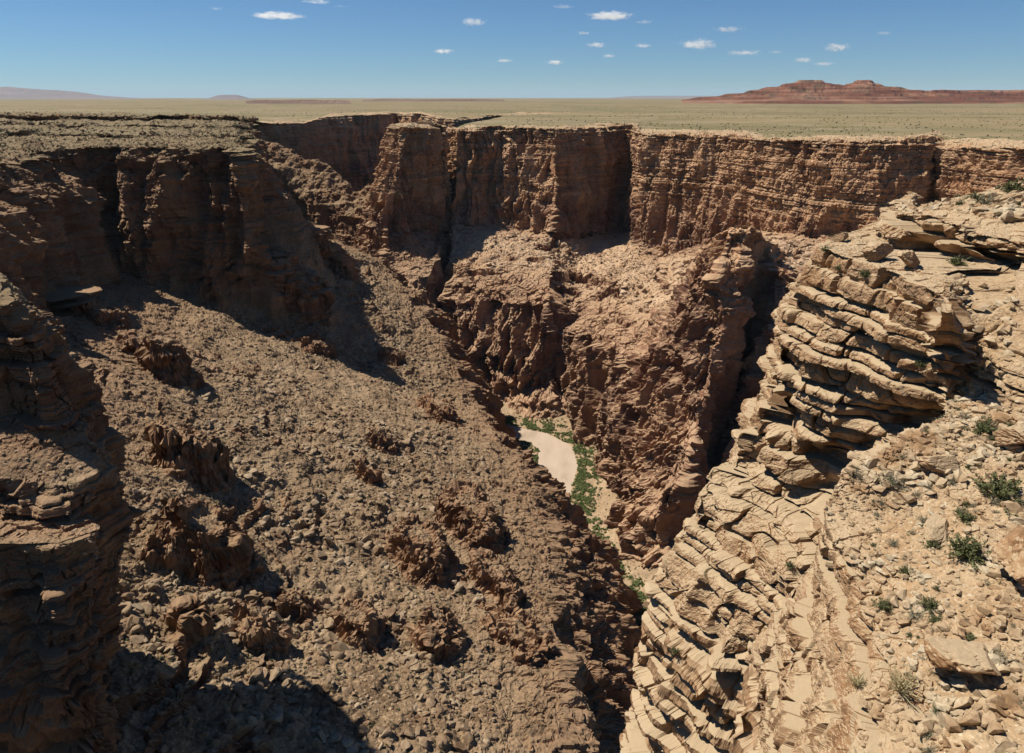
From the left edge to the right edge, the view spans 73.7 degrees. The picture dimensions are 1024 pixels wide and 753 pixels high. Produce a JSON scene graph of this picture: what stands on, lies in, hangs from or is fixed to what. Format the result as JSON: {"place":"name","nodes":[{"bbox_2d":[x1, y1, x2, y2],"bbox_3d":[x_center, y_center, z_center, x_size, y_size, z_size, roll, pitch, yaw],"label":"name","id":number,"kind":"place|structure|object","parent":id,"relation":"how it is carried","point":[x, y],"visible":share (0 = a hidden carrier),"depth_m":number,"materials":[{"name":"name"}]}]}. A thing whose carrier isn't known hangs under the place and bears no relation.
{"place":"outdoors","nodes":[
{"label":"outdoors","id":0,"kind":"place"},
{"bbox_2d":[0,87,143,98],"bbox_3d":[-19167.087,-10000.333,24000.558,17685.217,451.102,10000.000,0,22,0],"label":"hills","id":1,"kind":"structure","parent":0,"point":[14,93],"depth_m":21196.47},
{"bbox_2d":[0,272,147,752],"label":"rock spur","id":2,"kind":"structure","parent":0,"point":[57,652],"depth_m":153.84,"materials":[{"name":"stone"}]},
{"bbox_2d":[0,277,125,610],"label":"rubble","id":3,"kind":"object","parent":2,"relation":"on","point":[62,545],"visible":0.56,"depth_m":150.66,"materials":[{"name":"stone"}]},
{"bbox_2d":[246,100,350,103],"bbox_3d":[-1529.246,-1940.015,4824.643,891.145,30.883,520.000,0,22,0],"label":"hills","id":4,"kind":"structure","parent":0,"point":[298,102],"depth_m":4688.32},
{"bbox_2d":[265,142,372,246],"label":"rock ridge","id":5,"kind":"object","parent":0,"point":[321,193],"visible":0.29,"depth_m":1102.97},
{"bbox_2d":[0,112,642,752],"bbox_3d":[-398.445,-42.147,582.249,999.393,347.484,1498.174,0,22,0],"label":"canyon slope","id":6,"kind":"structure","parent":0,"point":[138,270],"depth_m":375.45,"materials":[{"name":"stone"}]},
{"bbox_2d":[121,602,131,614],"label":"boulder","id":7,"kind":"object","parent":6,"relation":"on","point":[126,609],"visible":0.97,"depth_m":218.80,"materials":[{"name":"stone"}]},
{"bbox_2d":[121,592,134,600],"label":"boulder","id":8,"kind":"object","parent":6,"relation":"on","point":[129,596],"visible":0.87,"depth_m":226.75,"materials":[{"name":"stone"}]},
{"bbox_2d":[0,111,261,156],"bbox_3d":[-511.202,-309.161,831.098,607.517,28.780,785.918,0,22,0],"label":"scrub","id":9,"kind":"object","parent":6,"relation":"on","point":[149,146],"visible":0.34,"depth_m":647.63,"materials":[{"name":"green plant"}]},
{"bbox_2d":[129,635,144,643],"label":"boulder","id":10,"kind":"object","parent":6,"relation":"on","point":[136,639],"visible":1,"depth_m":213.26,"materials":[{"name":"stone"}]},
{"bbox_2d":[130,624,144,634],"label":"boulder","id":11,"kind":"object","parent":6,"relation":"on","point":[137,628],"visible":1,"depth_m":214.99,"materials":[{"name":"stone"}]},
{"bbox_2d":[141,602,151,614],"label":"boulder","id":12,"kind":"object","parent":6,"relation":"on","point":[147,606],"visible":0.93,"depth_m":225.22,"materials":[{"name":"stone"}]},
{"bbox_2d":[202,683,216,690],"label":"boulder","id":13,"kind":"object","parent":6,"relation":"on","point":[209,686],"visible":0.89,"depth_m":207.15,"materials":[{"name":"stone"}]},
{"bbox_2d":[213,686,225,697],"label":"boulder","id":14,"kind":"object","parent":6,"relation":"on","point":[219,690],"visible":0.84,"depth_m":207.45,"materials":[{"name":"stone"}]},
{"bbox_2d":[218,597,232,604],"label":"boulder","id":15,"kind":"object","parent":6,"relation":"on","point":[223,600],"visible":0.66,"depth_m":246.44,"materials":[{"name":"stone"}]},
{"bbox_2d":[231,697,241,711],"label":"boulder","id":16,"kind":"object","parent":6,"relation":"on","point":[236,706],"visible":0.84,"depth_m":205.18,"materials":[{"name":"stone"}]},
{"bbox_2d":[0,111,499,752],"bbox_3d":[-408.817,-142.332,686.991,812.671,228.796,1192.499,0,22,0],"label":"rubble","id":17,"kind":"object","parent":6,"relation":"on","point":[438,709],"visible":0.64,"depth_m":306.70,"materials":[{"name":"stone"}]},
{"bbox_2d":[247,716,257,725],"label":"boulder","id":18,"kind":"object","parent":6,"relation":"on","point":[252,720],"visible":1,"depth_m":203.48,"materials":[{"name":"stone"}]},
{"bbox_2d":[249,667,264,684],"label":"boulder","id":19,"kind":"object","parent":6,"relation":"on","point":[257,674],"visible":0.88,"depth_m":218.74,"materials":[{"name":"stone"}]},
{"bbox_2d":[51,124,464,752],"bbox_3d":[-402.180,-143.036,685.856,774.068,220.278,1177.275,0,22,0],"label":"scrub","id":20,"kind":"object","parent":6,"relation":"on","point":[307,558],"visible":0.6,"depth_m":284.20,"materials":[{"name":"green plant"}]},
{"bbox_2d":[253,680,263,691],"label":"boulder","id":21,"kind":"object","parent":6,"relation":"on","point":[259,685],"visible":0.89,"depth_m":217.47,"materials":[{"name":"stone"}]},
{"bbox_2d":[269,667,281,681],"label":"boulder","id":22,"kind":"object","parent":6,"relation":"on","point":[276,672],"visible":0.95,"depth_m":224.33,"materials":[{"name":"stone"}]},
{"bbox_2d":[269,711,282,722],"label":"boulder","id":23,"kind":"object","parent":6,"relation":"on","point":[277,717],"visible":1,"depth_m":207.53,"materials":[{"name":"stone"}]},
{"bbox_2d":[285,712,301,719],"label":"boulder","id":24,"kind":"object","parent":6,"relation":"on","point":[292,715],"visible":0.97,"depth_m":210.57,"materials":[{"name":"stone"}]},
{"bbox_2d":[317,730,326,742],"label":"boulder","id":25,"kind":"object","parent":6,"relation":"on","point":[321,736],"visible":0.99,"depth_m":207.46,"materials":[{"name":"stone"}]},
{"bbox_2d":[317,655,326,665],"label":"boulder","id":26,"kind":"object","parent":6,"relation":"on","point":[321,660],"visible":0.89,"depth_m":239.06,"materials":[{"name":"stone"}]},
{"bbox_2d":[324,617,334,627],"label":"boulder","id":27,"kind":"object","parent":6,"relation":"on","point":[330,623],"visible":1,"depth_m":259.67,"materials":[{"name":"stone"}]},
{"bbox_2d":[323,631,337,642],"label":"boulder","id":28,"kind":"object","parent":6,"relation":"on","point":[329,636],"visible":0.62,"depth_m":254.00,"materials":[{"name":"stone"}]},
{"bbox_2d":[330,732,341,742],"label":"boulder","id":29,"kind":"object","parent":6,"relation":"on","point":[336,736],"visible":1,"depth_m":207.56,"materials":[{"name":"stone"}]},
{"bbox_2d":[331,694,342,704],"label":"boulder","id":30,"kind":"object","parent":6,"relation":"on","point":[337,699],"visible":1,"depth_m":220.28,"materials":[{"name":"stone"}]},
{"bbox_2d":[332,642,349,652],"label":"boulder","id":31,"kind":"object","parent":6,"relation":"on","point":[341,647],"visible":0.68,"depth_m":248.09,"materials":[{"name":"stone"}]},
{"bbox_2d":[341,738,353,747],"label":"boulder","id":32,"kind":"object","parent":6,"relation":"on","point":[346,742],"visible":1,"depth_m":207.02,"materials":[{"name":"stone"}]},
{"bbox_2d":[354,729,365,737],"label":"boulder","id":33,"kind":"object","parent":6,"relation":"on","point":[358,733],"visible":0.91,"depth_m":212.36,"materials":[{"name":"stone"}]},
{"bbox_2d":[400,739,410,749],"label":"boulder","id":34,"kind":"object","parent":6,"relation":"on","point":[405,744],"visible":1,"depth_m":212.90,"materials":[{"name":"stone"}]},
{"bbox_2d":[419,736,427,748],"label":"boulder","id":35,"kind":"object","parent":6,"relation":"on","point":[423,742],"visible":1,"depth_m":214.42,"materials":[{"name":"stone"}]},
{"bbox_2d":[425,696,435,709],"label":"boulder","id":36,"kind":"object","parent":6,"relation":"on","point":[430,702],"visible":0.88,"depth_m":233.05,"materials":[{"name":"stone"}]},
{"bbox_2d":[436,736,445,749],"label":"boulder","id":37,"kind":"object","parent":6,"relation":"on","point":[439,743],"visible":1,"depth_m":216.93,"materials":[{"name":"stone"}]},
{"bbox_2d":[453,741,464,752],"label":"boulder","id":38,"kind":"object","parent":6,"relation":"on","point":[458,746],"visible":1,"depth_m":219.34,"materials":[{"name":"stone"}]},
{"bbox_2d":[463,732,472,745],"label":"boulder","id":39,"kind":"object","parent":6,"relation":"on","point":[468,738],"visible":0.97,"depth_m":223.89,"materials":[{"name":"stone"}]},
{"bbox_2d":[619,182,1023,752],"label":"bedded outcrop","id":40,"kind":"object","parent":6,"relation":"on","point":[836,363],"visible":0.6,"depth_m":72.60,"materials":[{"name":"stone"}]},
{"bbox_2d":[827,231,848,241],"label":"boulder","id":41,"kind":"object","parent":40,"relation":"on","point":[842,236],"visible":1,"depth_m":76.43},
{"bbox_2d":[862,242,893,261],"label":"boulder","id":42,"kind":"object","parent":40,"relation":"on","point":[874,251],"visible":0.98,"depth_m":66.62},
{"bbox_2d":[897,250,920,268],"bbox_3d":[37.492,-11.023,64.362,2.860,1.795,1.467,-9,24,-21],"label":"boulder","id":43,"kind":"object","parent":40,"relation":"on","point":[909,259],"visible":1,"depth_m":63.86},
{"bbox_2d":[945,255,972,265],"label":"shrub","id":44,"kind":"object","parent":40,"relation":"on","point":[956,261],"visible":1,"depth_m":64.98,"materials":[{"name":"green plant"}]},
{"bbox_2d":[898,181,1023,412],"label":"rubble","id":45,"kind":"object","parent":40,"relation":"on","point":[1013,197],"visible":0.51,"depth_m":60.80,"materials":[{"name":"stone"}]},
{"bbox_2d":[972,192,998,204],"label":"shrub","id":46,"kind":"object","parent":45,"relation":"on","point":[988,199],"visible":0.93,"depth_m":73.67,"materials":[{"name":"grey plant"}]},
{"bbox_2d":[994,176,1023,193],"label":"shrub","id":47,"kind":"object","parent":45,"relation":"on","point":[1009,187],"visible":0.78,"depth_m":76.86,"materials":[{"name":"green plant"}]},
{"bbox_2d":[1001,210,1015,222],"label":"boulder","id":48,"kind":"object","parent":40,"relation":"on","point":[1008,216],"visible":0.79,"depth_m":66.99,"materials":[{"name":"stone"}]},
{"bbox_2d":[353,121,453,309],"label":"rock butte","id":49,"kind":"object","parent":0,"point":[404,227],"visible":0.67,"depth_m":894.58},
{"bbox_2d":[252,111,571,191],"bbox_3d":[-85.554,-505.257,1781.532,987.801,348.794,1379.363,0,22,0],"label":"gorge bend","id":50,"kind":"object","parent":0,"point":[346,147],"visible":0.23,"depth_m":1548.35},
{"bbox_2d":[362,99,503,101],"bbox_3d":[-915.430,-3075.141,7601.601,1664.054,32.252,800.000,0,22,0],"label":"hills","id":51,"kind":"structure","parent":0,"point":[391,100],"depth_m":7398.70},
{"bbox_2d":[0,98,1023,143],"bbox_3d":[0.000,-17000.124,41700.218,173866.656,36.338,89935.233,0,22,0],"label":"plateau","id":52,"kind":"structure","parent":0,"point":[589,110],"depth_m":2003.07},
{"bbox_2d":[202,95,254,99],"bbox_3d":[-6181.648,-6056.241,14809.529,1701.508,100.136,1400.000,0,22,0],"label":"flat topped butte","id":53,"kind":"object","parent":52,"relation":"on","point":[228,97],"visible":1,"depth_m":14418.34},
{"bbox_2d":[2,104,1023,141],"bbox_3d":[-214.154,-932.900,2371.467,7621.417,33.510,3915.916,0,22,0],"label":"scrub","id":54,"kind":"object","parent":52,"relation":"on","point":[692,118],"visible":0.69,"depth_m":1314.39,"materials":[{"name":"green plant"}]},
{"bbox_2d":[682,80,1023,103],"bbox_3d":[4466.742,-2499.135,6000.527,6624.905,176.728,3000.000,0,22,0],"label":"red mesa","id":55,"kind":"structure","parent":52,"relation":"on","point":[823,92],"depth_m":5065.65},
{"bbox_2d":[0,0,1023,97],"label":"sky","id":56,"kind":"structure","parent":0,"point":[116,48],"materials":[{"name":"blue"}]},
{"bbox_2d":[506,424,637,625],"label":"river","id":57,"kind":"structure","parent":0,"point":[557,458],"depth_m":723.86,"materials":[{"name":"liquid"}]},
{"bbox_2d":[492,391,712,624],"bbox_3d":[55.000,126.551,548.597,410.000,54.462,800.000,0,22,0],"label":"canyon floor","id":58,"kind":"structure","parent":0,"point":[645,574],"depth_m":635.96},
{"bbox_2d":[505,416,650,629],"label":"riverside brush","id":59,"kind":"object","parent":58,"relation":"on","point":[580,479],"visible":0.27,"depth_m":678.79,"materials":[{"name":"green plant"}]},
{"bbox_2d":[611,96,714,97],"bbox_3d":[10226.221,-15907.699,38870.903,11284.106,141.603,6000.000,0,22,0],"label":"hills","id":60,"kind":"structure","parent":0,"point":[661,96],"depth_m":37679.55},
{"bbox_2d":[423,118,1023,568],"bbox_3d":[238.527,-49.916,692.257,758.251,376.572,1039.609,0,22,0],"label":"canyon wall","id":61,"kind":"structure","parent":0,"point":[651,402],"depth_m":741.31,"materials":[{"name":"stone"}]},
{"bbox_2d":[446,226,817,312],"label":"rubble","id":62,"kind":"object","parent":61,"relation":"on","point":[788,245],"visible":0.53,"depth_m":853.60,"materials":[{"name":"stone"}]},
{"bbox_2d":[449,122,1018,293],"bbox_3d":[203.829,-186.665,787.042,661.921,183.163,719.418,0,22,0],"label":"scrub","id":63,"kind":"object","parent":61,"relation":"on","point":[623,253],"visible":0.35,"depth_m":878.19,"materials":[{"name":"green plant"}]},
{"bbox_2d":[841,667,868,692],"bbox_3d":[19.259,16.916,38.025,1.318,0.986,1.679,-11,25,-26],"label":"grass tuft","id":64,"kind":"object","parent":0,"point":[856,682],"visible":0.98,"depth_m":38.11,"materials":[{"name":"plant"}]},
{"bbox_2d":[729,396,1023,752],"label":"gravel shoulder","id":65,"kind":"object","parent":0,"point":[814,640],"visible":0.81,"depth_m":43.36},
{"bbox_2d":[823,390,1023,752],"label":"gravel","id":66,"kind":"structure","parent":65,"relation":"on","point":[938,436],"depth_m":42.45,"materials":[{"name":"gravel"}]},
{"bbox_2d":[863,458,879,468],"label":"boulder","id":67,"kind":"object","parent":66,"relation":"on","point":[871,462],"visible":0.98,"depth_m":49.84,"materials":[{"name":"stone"}]},
{"bbox_2d":[870,597,893,613],"bbox_3d":[22.204,13.518,40.620,1.536,0.862,1.192,9,24,20],"label":"shrub","id":68,"kind":"object","parent":66,"relation":"on","point":[884,603],"visible":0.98,"depth_m":40.62,"materials":[{"name":"green plant"}]},
{"bbox_2d":[873,471,910,490],"bbox_3d":[26.946,7.338,48.381,2.412,1.176,1.788,14,26,31],"label":"shrub","id":69,"kind":"object","parent":66,"relation":"on","point":[894,483],"visible":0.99,"depth_m":48.28,"materials":[{"name":"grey plant"}]},
{"bbox_2d":[877,663,922,707],"bbox_3d":[20.411,15.989,35.736,1.770,1.465,2.495,1,22,3],"label":"grass tuft","id":70,"kind":"object","parent":66,"relation":"on","point":[900,687],"visible":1,"depth_m":35.77,"materials":[{"name":"plant"}]},
{"bbox_2d":[894,589,906,600],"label":"boulder","id":71,"kind":"object","parent":66,"relation":"on","point":[901,594],"visible":0.94,"depth_m":40.54,"materials":[{"name":"stone"}]},
{"bbox_2d":[899,492,915,503],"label":"boulder","id":72,"kind":"object","parent":66,"relation":"on","point":[908,498],"visible":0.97,"depth_m":47.19,"materials":[{"name":"stone"}]},
{"bbox_2d":[902,428,914,437],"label":"boulder","id":73,"kind":"object","parent":66,"relation":"on","point":[908,432],"visible":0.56,"depth_m":51.76,"materials":[{"name":"stone"}]},
{"bbox_2d":[903,605,923,620],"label":"shrub","id":74,"kind":"object","parent":66,"relation":"on","point":[911,613],"visible":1,"depth_m":39.14,"materials":[{"name":"grey plant"}]},
{"bbox_2d":[912,435,929,444],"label":"boulder","id":75,"kind":"object","parent":66,"relation":"on","point":[917,439],"visible":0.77,"depth_m":50.93,"materials":[{"name":"stone"}]},
{"bbox_2d":[916,722,929,735],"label":"boulder","id":76,"kind":"object","parent":66,"relation":"on","point":[920,730],"visible":0.89,"depth_m":33.47,"materials":[{"name":"stone"}]},
{"bbox_2d":[916,593,940,612],"bbox_3d":[23.957,12.935,39.004,1.645,0.937,1.283,-11,25,-25],"label":"shrub","id":77,"kind":"object","parent":66,"relation":"on","point":[930,605],"visible":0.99,"depth_m":39.00,"materials":[{"name":"green plant"}]},
{"bbox_2d":[922,718,937,732],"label":"boulder","id":78,"kind":"object","parent":66,"relation":"on","point":[929,723],"visible":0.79,"depth_m":33.49,"materials":[{"name":"stone"}]},
{"bbox_2d":[919,742,940,752],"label":"shrub","id":79,"kind":"object","parent":66,"relation":"on","point":[928,749],"visible":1,"depth_m":32.48,"materials":[{"name":"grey plant"}]},
{"bbox_2d":[922,611,942,622],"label":"shrub","id":80,"kind":"object","parent":66,"relation":"on","point":[933,619],"visible":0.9,"depth_m":38.28,"materials":[{"name":"green plant"}]},
{"bbox_2d":[922,538,944,549],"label":"shrub","id":81,"kind":"object","parent":66,"relation":"on","point":[930,544],"visible":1,"depth_m":42.65,"materials":[{"name":"green plant"}]},
{"bbox_2d":[916,455,959,473],"bbox_3d":[30.202,6.023,48.496,2.970,1.167,2.059,0,25,-6],"label":"boulder","id":82,"kind":"object","parent":66,"relation":"on","point":[940,464],"visible":0.95,"depth_m":47.95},
{"bbox_2d":[934,700,954,713],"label":"boulder","id":83,"kind":"object","parent":66,"relation":"on","point":[940,706],"visible":0.75,"depth_m":33.89,"materials":[{"name":"stone"}]},
{"bbox_2d":[942,697,954,712],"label":"boulder","id":84,"kind":"object","parent":66,"relation":"on","point":[946,700],"visible":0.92,"depth_m":33.77,"materials":[{"name":"stone"}]},
{"bbox_2d":[937,712,962,731],"bbox_3d":[21.356,16.884,33.254,0.680,0.922,1.131,1,22,3],"label":"boulder","id":85,"kind":"object","parent":66,"relation":"on","point":[949,723],"visible":0.97,"depth_m":32.96,"materials":[{"name":"stone"}]},
{"bbox_2d":[950,678,968,688],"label":"boulder","id":86,"kind":"object","parent":66,"relation":"on","point":[961,683],"visible":1,"depth_m":34.55,"materials":[{"name":"stone"}]},
{"bbox_2d":[953,696,972,708],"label":"boulder","id":87,"kind":"object","parent":66,"relation":"on","point":[963,702],"visible":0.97,"depth_m":33.69,"materials":[{"name":"stone"}]},
{"bbox_2d":[951,503,977,525],"bbox_3d":[29.274,8.964,44.131,1.422,1.056,1.825,14,26,30],"label":"shrub","id":88,"kind":"object","parent":66,"relation":"on","point":[963,515],"visible":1,"depth_m":44.02,"materials":[{"name":"green plant"}]},
{"bbox_2d":[944,532,993,570],"bbox_3d":[27.580,10.230,41.096,2.686,1.907,3.489,12,25,26],"label":"shrub","id":89,"kind":"object","parent":66,"relation":"on","point":[963,549],"visible":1,"depth_m":40.92,"materials":[{"name":"green plant"}]},
{"bbox_2d":[958,709,980,725],"bbox_3d":[22.011,16.567,32.923,0.936,1.028,0.846,8,24,19],"label":"boulder","id":90,"kind":"object","parent":66,"relation":"on","point":[972,717],"visible":0.91,"depth_m":32.63,"materials":[{"name":"stone"}]},
{"bbox_2d":[969,673,983,683],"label":"boulder","id":91,"kind":"object","parent":66,"relation":"on","point":[978,677],"visible":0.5,"depth_m":34.47,"materials":[{"name":"stone"}]},
{"bbox_2d":[963,414,998,434],"bbox_3d":[35.185,3.700,50.742,2.634,1.547,2.008,-1,22,-3],"label":"shrub","id":92,"kind":"object","parent":66,"relation":"on","point":[981,428],"visible":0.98,"depth_m":50.62,"materials":[{"name":"green plant"}]},
{"bbox_2d":[973,637,992,650],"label":"boulder","id":93,"kind":"object","parent":66,"relation":"on","point":[984,642],"visible":0.54,"depth_m":36.02,"materials":[{"name":"stone"}]},
{"bbox_2d":[980,715,991,727],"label":"boulder","id":94,"kind":"object","parent":66,"relation":"on","point":[984,722],"visible":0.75,"depth_m":32.48,"materials":[{"name":"stone"}]},
{"bbox_2d":[978,688,996,697],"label":"boulder","id":95,"kind":"object","parent":66,"relation":"on","point":[986,693],"visible":0.65,"depth_m":33.76,"materials":[{"name":"stone"}]},
{"bbox_2d":[982,710,998,721],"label":"boulder","id":96,"kind":"object","parent":66,"relation":"on","point":[990,714],"visible":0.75,"depth_m":32.67,"materials":[{"name":"stone"}]},
{"bbox_2d":[985,720,1003,734],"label":"boulder","id":97,"kind":"object","parent":66,"relation":"on","point":[993,727],"visible":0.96,"depth_m":32.04,"materials":[{"name":"stone"}]},
{"bbox_2d":[988,653,1003,664],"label":"boulder","id":98,"kind":"object","parent":66,"relation":"on","point":[995,658],"visible":0.43,"depth_m":34.94,"materials":[{"name":"stone"}]},
{"bbox_2d":[969,469,1023,515],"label":"shrub","id":99,"kind":"object","parent":66,"relation":"on","point":[1002,490],"visible":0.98,"depth_m":44.75,"materials":[{"name":"green plant"}]},
{"bbox_2d":[985,695,1007,708],"bbox_3d":[23.727,15.906,33.196,1.330,0.819,0.566,8,24,19],"label":"boulder","id":100,"kind":"object","parent":66,"relation":"on","point":[998,700],"visible":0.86,"depth_m":33.09,"materials":[{"name":"stone"}]},
{"bbox_2d":[986,703,1007,716],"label":"boulder","id":101,"kind":"object","parent":66,"relation":"on","point":[993,707],"visible":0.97,"depth_m":32.88,"materials":[{"name":"stone"}]},
{"bbox_2d":[994,737,1011,752],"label":"boulder","id":102,"kind":"object","parent":66,"relation":"on","point":[1001,747],"visible":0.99,"depth_m":31.17,"materials":[{"name":"stone"}]},
{"bbox_2d":[996,663,1010,672],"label":"boulder","id":103,"kind":"object","parent":66,"relation":"on","point":[1002,668],"visible":0.51,"depth_m":34.54,"materials":[{"name":"stone"}]},
{"bbox_2d":[994,735,1016,748],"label":"boulder","id":104,"kind":"object","parent":66,"relation":"on","point":[999,739],"visible":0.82,"depth_m":31.46,"materials":[{"name":"stone"}]},
{"bbox_2d":[990,525,1023,586],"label":"boulder","id":105,"kind":"object","parent":66,"relation":"on","point":[1007,553],"visible":1,"depth_m":37.85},
{"bbox_2d":[992,423,1023,445],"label":"boulder","id":106,"kind":"object","parent":66,"relation":"on","point":[1011,435],"visible":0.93,"depth_m":48.47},
{"bbox_2d":[1002,691,1019,709],"bbox_3d":[24.300,15.853,33.230,0.868,0.706,0.952,18,28,36],"label":"boulder","id":107,"kind":"object","parent":66,"relation":"on","point":[1011,698],"visible":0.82,"depth_m":33.16,"materials":[{"name":"stone"}]},
{"bbox_2d":[1003,500,1022,513],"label":"boulder","id":108,"kind":"object","parent":66,"relation":"on","point":[1016,508],"visible":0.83,"depth_m":43.43,"materials":[{"name":"stone"}]},
{"bbox_2d":[923,513,948,543],"bbox_3d":[27.262,9.784,43.726,2.911,0.539,1.668,-24,46,-34],"label":"boulder","id":109,"kind":"object","parent":65,"relation":"on","point":[935,526],"visible":0.98,"depth_m":43.54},
{"bbox_2d":[924,637,1000,675],"bbox_3d":[23.189,14.704,35.061,3.651,1.758,2.420,-1,22,-3],"label":"boulder","id":110,"kind":"object","parent":65,"relation":"on","point":[966,656],"visible":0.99,"depth_m":34.67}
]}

